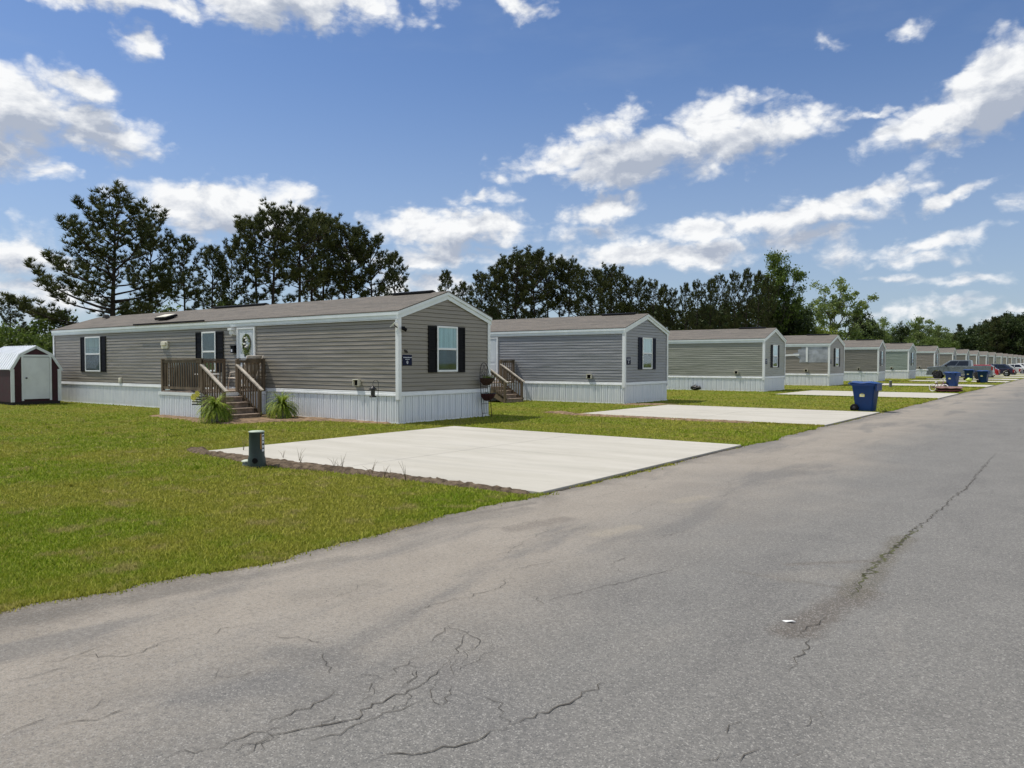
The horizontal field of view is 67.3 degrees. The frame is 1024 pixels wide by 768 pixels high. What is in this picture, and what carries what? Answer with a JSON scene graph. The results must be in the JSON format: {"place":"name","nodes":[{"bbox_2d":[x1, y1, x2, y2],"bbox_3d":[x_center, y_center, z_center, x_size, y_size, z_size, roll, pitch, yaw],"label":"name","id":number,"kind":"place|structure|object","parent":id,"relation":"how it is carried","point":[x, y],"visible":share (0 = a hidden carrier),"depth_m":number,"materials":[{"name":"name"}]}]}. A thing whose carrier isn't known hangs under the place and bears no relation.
{"place":"outdoors","nodes":[
{"label":"outdoors","id":0,"kind":"place"},
{"bbox_2d":[170,363,197,390],"bbox_3d":[-10.495,-0.264,24.676,0.622,0.920,0.890,1,2,37],"label":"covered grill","id":1,"kind":"object","parent":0,"point":[185,377],"visible":0.27,"depth_m":24.42,"materials":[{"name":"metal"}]},
{"bbox_2d":[209,426,740,494],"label":"driveway","id":2,"kind":"structure","parent":0,"point":[536,462],"depth_m":14.10,"materials":[{"name":"concrete"}]},
{"bbox_2d":[0,379,1023,767],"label":"road","id":3,"kind":"structure","parent":0,"point":[686,647],"depth_m":4.80,"materials":[{"name":"grey asphalt"}]},
{"bbox_2d":[10,428,994,761],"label":"road cracks","id":4,"kind":"object","parent":3,"relation":"on","point":[476,646],"visible":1,"depth_m":3.91,"materials":[{"name":"grey asphalt"}]},
{"bbox_2d":[851,526,922,594],"bbox_3d":[3.341,1.504,6.824,0.137,0.001,3.186,1,2,37],"label":"road crack moss","id":5,"kind":"object","parent":3,"relation":"on","point":[881,556],"visible":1,"depth_m":6.62,"materials":[{"name":"green plant"}]},
{"bbox_2d":[0,373,1023,613],"bbox_3d":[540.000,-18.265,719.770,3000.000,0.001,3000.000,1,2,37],"label":"ground","id":6,"kind":"structure","parent":0,"point":[612,405],"depth_m":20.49,"materials":[{"name":"green plant"}]},
{"bbox_2d":[0,293,35,344],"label":"pine tree","id":7,"kind":"object","parent":6,"relation":"on","point":[10,299],"visible":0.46,"depth_m":41.67,"materials":[{"name":"green plant"}]},
{"bbox_2d":[0,320,48,350],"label":"bush","id":8,"kind":"object","parent":6,"relation":"on","point":[4,328],"visible":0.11,"depth_m":37.08,"materials":[{"name":"green plant"}]},
{"bbox_2d":[0,345,62,404],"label":"garden shed","id":9,"kind":"structure","parent":6,"relation":"on","point":[29,374],"depth_m":31.27,"materials":[{"name":"red"}]},
{"bbox_2d":[21,355,51,400],"bbox_3d":[-19.368,-0.260,31.356,0.090,1.860,1.160,1,2,37],"label":"door","id":10,"kind":"structure","parent":9,"relation":"in","point":[36,370],"depth_m":31.36,"materials":[{"name":"metal"}]},
{"bbox_2d":[15,329,50,352],"bbox_3d":[-24.655,-1.082,38.628,3.298,3.581,3.543,1,2,41],"label":"bush","id":11,"kind":"object","parent":6,"relation":"on","point":[25,339],"visible":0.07,"depth_m":38.70,"materials":[{"name":"green plant"}]},
{"bbox_2d":[31,331,52,353],"bbox_3d":[-24.469,-1.099,40.809,3.455,3.492,3.216,-2,2,-45],"label":"bush","id":12,"kind":"object","parent":6,"relation":"on","point":[46,341],"visible":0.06,"depth_m":40.35,"materials":[{"name":"green plant"}]},
{"bbox_2d":[8,306,77,345],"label":"pine tree","id":13,"kind":"object","parent":6,"relation":"on","point":[41,325],"visible":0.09,"depth_m":44.72,"materials":[{"name":"green plant"}]},
{"bbox_2d":[0,179,189,327],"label":"pine tree","id":14,"kind":"object","parent":6,"relation":"on","point":[164,285],"visible":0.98,"depth_m":44.73,"materials":[{"name":"green plant"}]},
{"bbox_2d":[124,212,176,311],"bbox_3d":[-23.477,-5.423,50.113,3.637,11.574,3.264,0,2,10],"label":"pine tree","id":15,"kind":"object","parent":6,"relation":"on","point":[142,260],"visible":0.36,"depth_m":49.83,"materials":[{"name":"green plant"}]},
{"bbox_2d":[159,232,206,310],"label":"pine tree","id":16,"kind":"object","parent":6,"relation":"on","point":[183,252],"visible":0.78,"depth_m":50.48,"materials":[{"name":"green plant"}]},
{"bbox_2d":[182,244,232,308],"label":"pine tree","id":17,"kind":"object","parent":6,"relation":"on","point":[210,250],"visible":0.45,"depth_m":54.53,"materials":[{"name":"green plant"}]},
{"bbox_2d":[158,358,265,418],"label":"porch deck","id":18,"kind":"structure","parent":6,"relation":"on","point":[250,403],"depth_m":23.74,"materials":[{"name":"brown wood"}]},
{"bbox_2d":[227,355,263,389],"bbox_3d":[-8.663,-0.363,24.997,1.128,1.119,0.610,1,2,37],"label":"patio chair","id":19,"kind":"object","parent":18,"relation":"on","point":[253,357],"visible":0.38,"depth_m":24.83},
{"bbox_2d":[211,237,249,303],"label":"pine tree","id":20,"kind":"object","parent":6,"relation":"on","point":[242,285],"visible":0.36,"depth_m":58.08,"materials":[{"name":"green plant"}]},
{"bbox_2d":[223,213,285,303],"bbox_3d":[-18.727,-6.256,56.532,4.245,12.880,5.291,1,2,24],"label":"pine tree","id":21,"kind":"object","parent":6,"relation":"on","point":[237,241],"visible":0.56,"depth_m":55.60,"materials":[{"name":"green plant"}]},
{"bbox_2d":[247,430,265,467],"bbox_3d":[-4.158,1.056,12.537,0.302,0.594,0.290,1,2,39],"label":"utility pedestal","id":22,"kind":"object","parent":6,"relation":"on","point":[257,458],"visible":0.98,"depth_m":12.43,"materials":[{"name":"green metal"}]},
{"bbox_2d":[234,197,302,303],"bbox_3d":[-16.989,-6.375,54.032,4.850,13.260,4.833,0,2,-5],"label":"pine tree","id":23,"kind":"object","parent":6,"relation":"on","point":[251,244],"visible":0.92,"depth_m":53.42,"materials":[{"name":"green plant"}]},
{"bbox_2d":[151,414,389,423],"bbox_3d":[-7.552,1.087,22.802,8.439,0.165,3.398,1,2,37],"label":"soil bed","id":24,"kind":"object","parent":6,"relation":"on","point":[264,418],"visible":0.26,"depth_m":22.36,"materials":[{"name":"brown soil"}]},
{"bbox_2d":[190,391,202,422],"bbox_3d":[-8.906,0.638,21.752,0.409,0.918,0.060,0,2,17],"label":"garden flag","id":25,"kind":"object","parent":24,"relation":"on","point":[196,396],"visible":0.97,"depth_m":21.74,"materials":[{"name":"yellow fabric"}]},
{"bbox_2d":[194,392,236,423],"bbox_3d":[-8.397,0.686,21.755,1.291,0.927,1.271,1,2,37],"label":"potted fern","id":26,"kind":"object","parent":24,"relation":"on","point":[215,411],"visible":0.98,"depth_m":21.54,"materials":[{"name":"green plant"}]},
{"bbox_2d":[262,391,300,418],"bbox_3d":[-6.920,0.653,23.080,1.220,0.926,1.262,1,2,37],"label":"potted fern","id":27,"kind":"object","parent":24,"relation":"on","point":[281,409],"visible":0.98,"depth_m":22.88,"materials":[{"name":"green plant"}]},
{"bbox_2d":[51,290,491,423],"bbox_3d":[-10.529,-1.046,29.235,21.771,3.910,4.310,1,2,37],"label":"mobile home","id":28,"kind":"object","parent":6,"relation":"on","point":[421,356],"visible":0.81,"depth_m":23.81,"materials":[{"name":"beige plastic"}]},
{"bbox_2d":[85,336,100,371],"bbox_3d":[-17.413,-1.241,31.952,1.330,1.450,0.057,1,2,37],"label":"window","id":29,"kind":"structure","parent":28,"relation":"in","point":[92,344],"depth_m":31.95,"materials":[{"name":"clear glass"}]},
{"bbox_2d":[201,331,215,371],"bbox_3d":[-10.565,-1.129,26.817,0.850,1.390,0.057,1,2,37],"label":"window","id":30,"kind":"structure","parent":28,"relation":"in","point":[208,339],"depth_m":26.80,"materials":[{"name":"clear glass"}]},
{"bbox_2d":[236,327,255,385],"bbox_3d":[-8.823,-0.897,25.496,1.010,1.980,0.090,1,2,37],"label":"door","id":31,"kind":"structure","parent":28,"relation":"in","point":[240,331],"depth_m":25.52,"materials":[{"name":"metal"}]},
{"bbox_2d":[437,326,457,371],"bbox_3d":[-1.924,-1.039,22.867,0.057,1.350,0.910,1,2,37],"label":"window","id":32,"kind":"structure","parent":28,"relation":"in","point":[447,336],"depth_m":22.87,"materials":[{"name":"clear glass"}]},
{"bbox_2d":[266,200,334,301],"bbox_3d":[-15.548,-6.437,55.431,4.856,13.308,5.411,0,2,16],"label":"pine tree","id":33,"kind":"object","parent":6,"relation":"on","point":[313,225],"visible":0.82,"depth_m":55.30,"materials":[{"name":"green plant"}]},
{"bbox_2d":[288,208,339,300],"bbox_3d":[-15.508,-6.754,59.239,4.527,13.729,4.543,1,2,34],"label":"pine tree","id":34,"kind":"object","parent":6,"relation":"on","point":[330,241],"visible":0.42,"depth_m":59.18,"materials":[{"name":"green plant"}]},
{"bbox_2d":[297,210,349,301],"bbox_3d":[-15.423,-7.107,62.613,4.226,14.246,5.266,1,2,23],"label":"pine tree","id":35,"kind":"object","parent":6,"relation":"on","point":[325,295],"visible":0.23,"depth_m":61.90,"materials":[{"name":"green plant"}]},
{"bbox_2d":[319,221,379,298],"bbox_3d":[-12.964,-6.527,60.981,5.116,13.180,4.591,-1,2,-29],"label":"pine tree","id":36,"kind":"object","parent":6,"relation":"on","point":[354,242],"visible":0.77,"depth_m":60.23,"materials":[{"name":"green plant"}]},
{"bbox_2d":[326,221,374,298],"bbox_3d":[-13.321,-6.726,63.746,4.499,13.422,4.512,0,2,-8],"label":"pine tree","id":37,"kind":"object","parent":6,"relation":"on","point":[343,253],"visible":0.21,"depth_m":63.10,"materials":[{"name":"green plant"}]},
{"bbox_2d":[185,447,529,493],"bbox_3d":[-3.110,1.361,12.438,8.388,0.191,0.939,1,2,37],"label":"soil strip","id":38,"kind":"object","parent":6,"relation":"on","point":[285,463],"visible":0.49,"depth_m":11.84,"materials":[{"name":"brown soil"}]},
{"bbox_2d":[344,229,398,297],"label":"pine tree","id":39,"kind":"object","parent":6,"relation":"on","point":[378,238],"visible":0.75,"depth_m":61.04,"materials":[{"name":"green plant"}]},
{"bbox_2d":[373,250,408,295],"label":"pine tree","id":40,"kind":"object","parent":6,"relation":"on","point":[399,281],"visible":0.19,"depth_m":65.88,"materials":[{"name":"green plant"}]},
{"bbox_2d":[437,269,459,296],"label":"pine tree","id":41,"kind":"object","parent":6,"relation":"on","point":[445,277],"visible":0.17,"depth_m":65.41,"materials":[{"name":"green plant"}]},
{"bbox_2d":[455,280,474,304],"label":"pine tree","id":42,"kind":"object","parent":6,"relation":"on","point":[463,288],"visible":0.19,"depth_m":70.11,"materials":[{"name":"green plant"}]},
{"bbox_2d":[465,269,498,315],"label":"pine tree","id":43,"kind":"object","parent":6,"relation":"on","point":[480,285],"visible":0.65,"depth_m":72.04,"materials":[{"name":"green plant"}]},
{"bbox_2d":[477,265,514,319],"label":"pine tree","id":44,"kind":"object","parent":6,"relation":"on","point":[491,269],"visible":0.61,"depth_m":73.80,"materials":[{"name":"green plant"}]},
{"bbox_2d":[490,360,524,402],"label":"porch deck","id":45,"kind":"structure","parent":6,"relation":"on","point":[504,388],"depth_m":33.54,"materials":[{"name":"brown wood"}]},
{"bbox_2d":[487,254,527,318],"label":"pine tree","id":46,"kind":"object","parent":6,"relation":"on","point":[520,290],"visible":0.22,"depth_m":76.93,"materials":[{"name":"green plant"}]},
{"bbox_2d":[493,245,536,319],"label":"pine tree","id":47,"kind":"object","parent":6,"relation":"on","point":[517,256],"visible":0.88,"depth_m":74.76,"materials":[{"name":"green plant"}]},
{"bbox_2d":[512,253,552,316],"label":"pine tree","id":48,"kind":"object","parent":6,"relation":"on","point":[548,296],"visible":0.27,"depth_m":80.34,"materials":[{"name":"green plant"}]},
{"bbox_2d":[510,244,556,318],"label":"pine tree","id":49,"kind":"object","parent":6,"relation":"on","point":[538,254],"visible":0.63,"depth_m":77.48,"materials":[{"name":"green plant"}]},
{"bbox_2d":[528,253,563,317],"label":"pine tree","id":50,"kind":"object","parent":6,"relation":"on","point":[557,261],"visible":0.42,"depth_m":80.42,"materials":[{"name":"green plant"}]},
{"bbox_2d":[545,255,573,316],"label":"pine tree","id":51,"kind":"object","parent":6,"relation":"on","point":[565,289],"visible":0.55,"depth_m":80.72,"materials":[{"name":"green plant"}]},
{"bbox_2d":[552,255,585,316],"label":"pine tree","id":52,"kind":"object","parent":6,"relation":"on","point":[576,268],"visible":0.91,"depth_m":80.45,"materials":[{"name":"green plant"}]},
{"bbox_2d":[562,265,593,316],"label":"pine tree","id":53,"kind":"object","parent":6,"relation":"on","point":[583,295],"visible":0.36,"depth_m":85.91,"materials":[{"name":"green plant"}]},
{"bbox_2d":[490,312,669,403],"bbox_3d":[-2.783,-1.335,39.659,21.650,3.910,4.210,1,2,37],"label":"mobile home","id":54,"kind":"object","parent":6,"relation":"on","point":[616,358],"visible":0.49,"depth_m":33.39,"materials":[{"name":"grey plastic"}]},
{"bbox_2d":[490,337,497,379],"bbox_3d":[-1.050,-1.185,35.856,1.010,1.980,0.060,1,2,37],"label":"door","id":55,"kind":"structure","parent":54,"relation":"in","point":[493,340],"depth_m":35.67,"materials":[{"name":"metal"}]},
{"bbox_2d":[642,337,652,368],"bbox_3d":[5.840,-1.327,33.215,0.057,1.350,0.910,1,2,37],"label":"window","id":56,"kind":"structure","parent":54,"relation":"in","point":[647,342],"depth_m":33.24,"materials":[{"name":"clear glass"}]},
{"bbox_2d":[575,267,608,315],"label":"pine tree","id":57,"kind":"object","parent":6,"relation":"on","point":[599,290],"visible":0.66,"depth_m":86.64,"materials":[{"name":"green plant"}]},
{"bbox_2d":[585,267,615,315],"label":"pine tree","id":58,"kind":"object","parent":6,"relation":"on","point":[602,294],"visible":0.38,"depth_m":89.97,"materials":[{"name":"green plant"}]},
{"bbox_2d":[595,262,626,312],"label":"pine tree","id":59,"kind":"object","parent":6,"relation":"on","point":[612,269],"visible":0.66,"depth_m":89.27,"materials":[{"name":"green plant"}]},
{"bbox_2d":[605,270,632,313],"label":"pine tree","id":60,"kind":"object","parent":6,"relation":"on","point":[619,288],"visible":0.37,"depth_m":93.26,"materials":[{"name":"green plant"}]},
{"bbox_2d":[615,275,643,313],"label":"pine tree","id":61,"kind":"object","parent":6,"relation":"on","point":[631,292],"visible":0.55,"depth_m":93.30,"materials":[{"name":"green plant"}]},
{"bbox_2d":[631,276,650,313],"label":"pine tree","id":62,"kind":"object","parent":6,"relation":"on","point":[641,280],"visible":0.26,"depth_m":95.75,"materials":[{"name":"green plant"}]},
{"bbox_2d":[545,411,751,423],"bbox_3d":[4.021,1.050,24.148,7.538,0.164,1.439,1,2,37],"label":"soil margin","id":63,"kind":"object","parent":6,"relation":"on","point":[642,417],"visible":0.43,"depth_m":23.44,"materials":[{"name":"brown soil"}]},
{"bbox_2d":[642,278,666,320],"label":"pine tree","id":64,"kind":"object","parent":6,"relation":"on","point":[652,304],"visible":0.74,"depth_m":96.07,"materials":[{"name":"green plant"}]},
{"bbox_2d":[657,283,676,330],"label":"pine tree","id":65,"kind":"object","parent":6,"relation":"on","point":[664,286],"visible":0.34,"depth_m":103.36,"materials":[{"name":"green plant"}]},
{"bbox_2d":[663,287,683,330],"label":"pine tree","id":66,"kind":"object","parent":6,"relation":"on","point":[672,295],"visible":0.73,"depth_m":103.42,"materials":[{"name":"green plant"}]},
{"bbox_2d":[677,282,700,329],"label":"pine tree","id":67,"kind":"object","parent":6,"relation":"on","point":[686,289],"visible":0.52,"depth_m":106.52,"materials":[{"name":"green plant"}]},
{"bbox_2d":[686,278,708,329],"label":"pine tree","id":68,"kind":"object","parent":6,"relation":"on","point":[697,293],"visible":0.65,"depth_m":112.19,"materials":[{"name":"green plant"}]},
{"bbox_2d":[682,300,732,328],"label":"leafy tree","id":69,"kind":"object","parent":6,"relation":"on","point":[705,322],"visible":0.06,"depth_m":120.78,"materials":[{"name":"green plant"}]},
{"bbox_2d":[698,278,720,329],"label":"pine tree","id":70,"kind":"object","parent":6,"relation":"on","point":[711,288],"visible":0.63,"depth_m":111.02,"materials":[{"name":"green plant"}]},
{"bbox_2d":[709,272,731,328],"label":"pine tree","id":71,"kind":"object","parent":6,"relation":"on","point":[722,280],"visible":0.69,"depth_m":119.38,"materials":[{"name":"green plant"}]},
{"bbox_2d":[667,327,785,391],"bbox_3d":[7.306,-1.709,53.150,21.650,3.910,4.210,1,2,36],"label":"mobile home","id":72,"kind":"object","parent":6,"relation":"on","point":[747,359],"visible":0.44,"depth_m":46.99,"materials":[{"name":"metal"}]},
{"bbox_2d":[723,269,747,328],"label":"pine tree","id":73,"kind":"object","parent":6,"relation":"on","point":[735,277],"visible":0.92,"depth_m":121.08,"materials":[{"name":"green plant"}]},
{"bbox_2d":[717,297,763,328],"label":"leafy tree","id":74,"kind":"object","parent":6,"relation":"on","point":[741,325],"visible":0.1,"depth_m":135.36,"materials":[{"name":"green plant"}]},
{"bbox_2d":[735,266,757,328],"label":"pine tree","id":75,"kind":"object","parent":6,"relation":"on","point":[747,282],"visible":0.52,"depth_m":122.75,"materials":[{"name":"green plant"}]},
{"bbox_2d":[747,270,771,327],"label":"pine tree","id":76,"kind":"object","parent":6,"relation":"on","point":[758,277],"visible":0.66,"depth_m":123.89,"materials":[{"name":"green plant"}]},
{"bbox_2d":[757,273,777,327],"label":"pine tree","id":77,"kind":"object","parent":6,"relation":"on","point":[771,287],"visible":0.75,"depth_m":131.19,"materials":[{"name":"green plant"}]},
{"bbox_2d":[751,248,809,334],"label":"broadleaf tree","id":78,"kind":"object","parent":6,"relation":"on","point":[779,272],"visible":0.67,"depth_m":136.10,"materials":[{"name":"green plant"}]},
{"bbox_2d":[768,299,815,335],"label":"broadleaf tree","id":79,"kind":"object","parent":6,"relation":"on","point":[798,323],"visible":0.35,"depth_m":138.79,"materials":[{"name":"green plant"}]},
{"bbox_2d":[784,334,844,385],"bbox_3d":[16.021,-2.030,64.687,21.650,3.910,4.210,1,2,37],"label":"mobile home","id":80,"kind":"object","parent":6,"relation":"on","point":[814,359],"visible":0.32,"depth_m":57.73,"materials":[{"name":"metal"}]},
{"bbox_2d":[802,277,878,339],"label":"broadleaf tree","id":81,"kind":"object","parent":6,"relation":"on","point":[837,305],"visible":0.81,"depth_m":169.09,"materials":[{"name":"green plant"}]},
{"bbox_2d":[843,339,885,380],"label":"mobile home","id":82,"kind":"object","parent":6,"relation":"on","point":[864,359],"visible":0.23,"depth_m":70.76,"materials":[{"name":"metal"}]},
{"bbox_2d":[848,381,882,411],"bbox_3d":[12.210,0.431,26.617,0.998,1.061,0.740,1,2,41],"label":"wheelie bin","id":83,"kind":"object","parent":6,"relation":"on","point":[865,394],"visible":0.98,"depth_m":26.37,"materials":[{"name":"blue plastic"}]},
{"bbox_2d":[844,307,890,342],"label":"broadleaf tree","id":84,"kind":"object","parent":6,"relation":"on","point":[865,317],"visible":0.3,"depth_m":191.30,"materials":[{"name":"green plant"}]},
{"bbox_2d":[866,316,893,342],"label":"broadleaf tree","id":85,"kind":"object","parent":6,"relation":"on","point":[884,324],"visible":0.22,"depth_m":206.17,"materials":[{"name":"green plant"}]},
{"bbox_2d":[885,342,916,378],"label":"mobile home","id":86,"kind":"object","parent":6,"relation":"on","point":[900,360],"visible":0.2,"depth_m":82.32,"materials":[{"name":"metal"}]},
{"bbox_2d":[891,321,912,342],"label":"broadleaf tree","id":87,"kind":"object","parent":6,"relation":"on","point":[902,333],"visible":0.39,"depth_m":234.23,"materials":[{"name":"green plant"}]},
{"bbox_2d":[906,315,937,345],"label":"broadleaf tree","id":88,"kind":"object","parent":6,"relation":"on","point":[918,335],"visible":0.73,"depth_m":267.54,"materials":[{"name":"green plant"}]},
{"bbox_2d":[915,345,939,375],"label":"mobile home","id":89,"kind":"object","parent":6,"relation":"on","point":[927,356],"visible":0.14,"depth_m":95.95,"materials":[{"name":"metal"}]},
{"bbox_2d":[928,323,950,344],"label":"broadleaf tree","id":90,"kind":"object","parent":6,"relation":"on","point":[938,328],"visible":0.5,"depth_m":295.31,"materials":[{"name":"green plant"}]},
{"bbox_2d":[938,347,956,365],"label":"mobile home","id":91,"kind":"object","parent":6,"relation":"on","point":[947,354],"visible":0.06,"depth_m":108.56,"materials":[{"name":"metal"}]},
{"bbox_2d":[935,386,962,391],"bbox_3d":[25.260,0.297,44.455,1.440,0.330,0.840,1,2,31],"label":"mattress","id":92,"kind":"object","parent":6,"relation":"on","point":[948,389],"visible":0.96,"depth_m":44.21,"materials":[{"name":"pink fabric"}]},
{"bbox_2d":[956,349,969,359],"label":"mobile home","id":93,"kind":"object","parent":6,"relation":"on","point":[962,354],"visible":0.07,"depth_m":120.36,"materials":[{"name":"metal"}]},
{"bbox_2d":[953,330,980,349],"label":"tree","id":94,"kind":"object","parent":6,"relation":"on","point":[965,341],"visible":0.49,"depth_m":282.88,"materials":[{"name":"green plant"}]},
{"bbox_2d":[976,370,990,382],"bbox_3d":[39.867,-0.636,65.112,0.740,1.061,0.998,-1,2,-41],"label":"wheelie bin","id":95,"kind":"object","parent":6,"relation":"on","point":[983,375],"visible":1,"depth_m":64.88,"materials":[{"name":"plastic"}]},
{"bbox_2d":[974,318,1020,353],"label":"tree","id":96,"kind":"object","parent":6,"relation":"on","point":[987,336],"visible":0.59,"depth_m":286.96,"materials":[{"name":"green plant"}]},
{"bbox_2d":[985,320,1011,353],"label":"tree","id":97,"kind":"object","parent":6,"relation":"on","point":[997,336],"visible":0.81,"depth_m":284.21,"materials":[{"name":"green plant"}]},
{"bbox_2d":[990,364,1015,375],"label":"parked car","id":98,"kind":"object","parent":6,"relation":"on","point":[1005,370],"visible":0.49,"depth_m":95.14,"materials":[{"name":"blue metal"}]},
{"bbox_2d":[990,310,1023,354],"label":"tree","id":99,"kind":"object","parent":6,"relation":"on","point":[1017,344],"visible":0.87,"depth_m":285.58,"materials":[{"name":"green plant"}]},
{"bbox_2d":[0,0,1023,340],"label":"sky","id":100,"kind":"structure","parent":0,"point":[876,144],"materials":[{"name":"blue"}]},
{"bbox_2d":[586,405,879,425],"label":"driveway","id":101,"kind":"structure","parent":0,"point":[806,416],"depth_m":25.20,"materials":[{"name":"concrete"}]},
{"bbox_2d":[780,390,958,398],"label":"driveway","id":102,"kind":"structure","parent":0,"point":[890,394],"depth_m":40.66,"materials":[{"name":"concrete"}]},
{"bbox_2d":[882,383,993,386],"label":"driveway","id":103,"kind":"structure","parent":0,"point":[937,385],"depth_m":56.10,"materials":[{"name":"concrete"}]},
{"bbox_2d":[944,372,960,385],"bbox_3d":[31.230,-0.345,54.597,0.740,1.061,0.998,-1,2,-33],"label":"wheelie bin","id":104,"kind":"object","parent":103,"relation":"on","point":[952,378],"visible":0.87,"depth_m":54.34,"materials":[{"name":"plastic"}]},
{"bbox_2d":[930,378,1018,379],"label":"driveway","id":105,"kind":"structure","parent":0,"point":[977,379],"depth_m":76.10,"materials":[{"name":"concrete"}]},
{"bbox_2d":[926,360,994,378],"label":"pickup truck","id":106,"kind":"object","parent":105,"relation":"on","point":[955,366],"visible":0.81,"depth_m":78.55,"materials":[{"name":"grey metal"}]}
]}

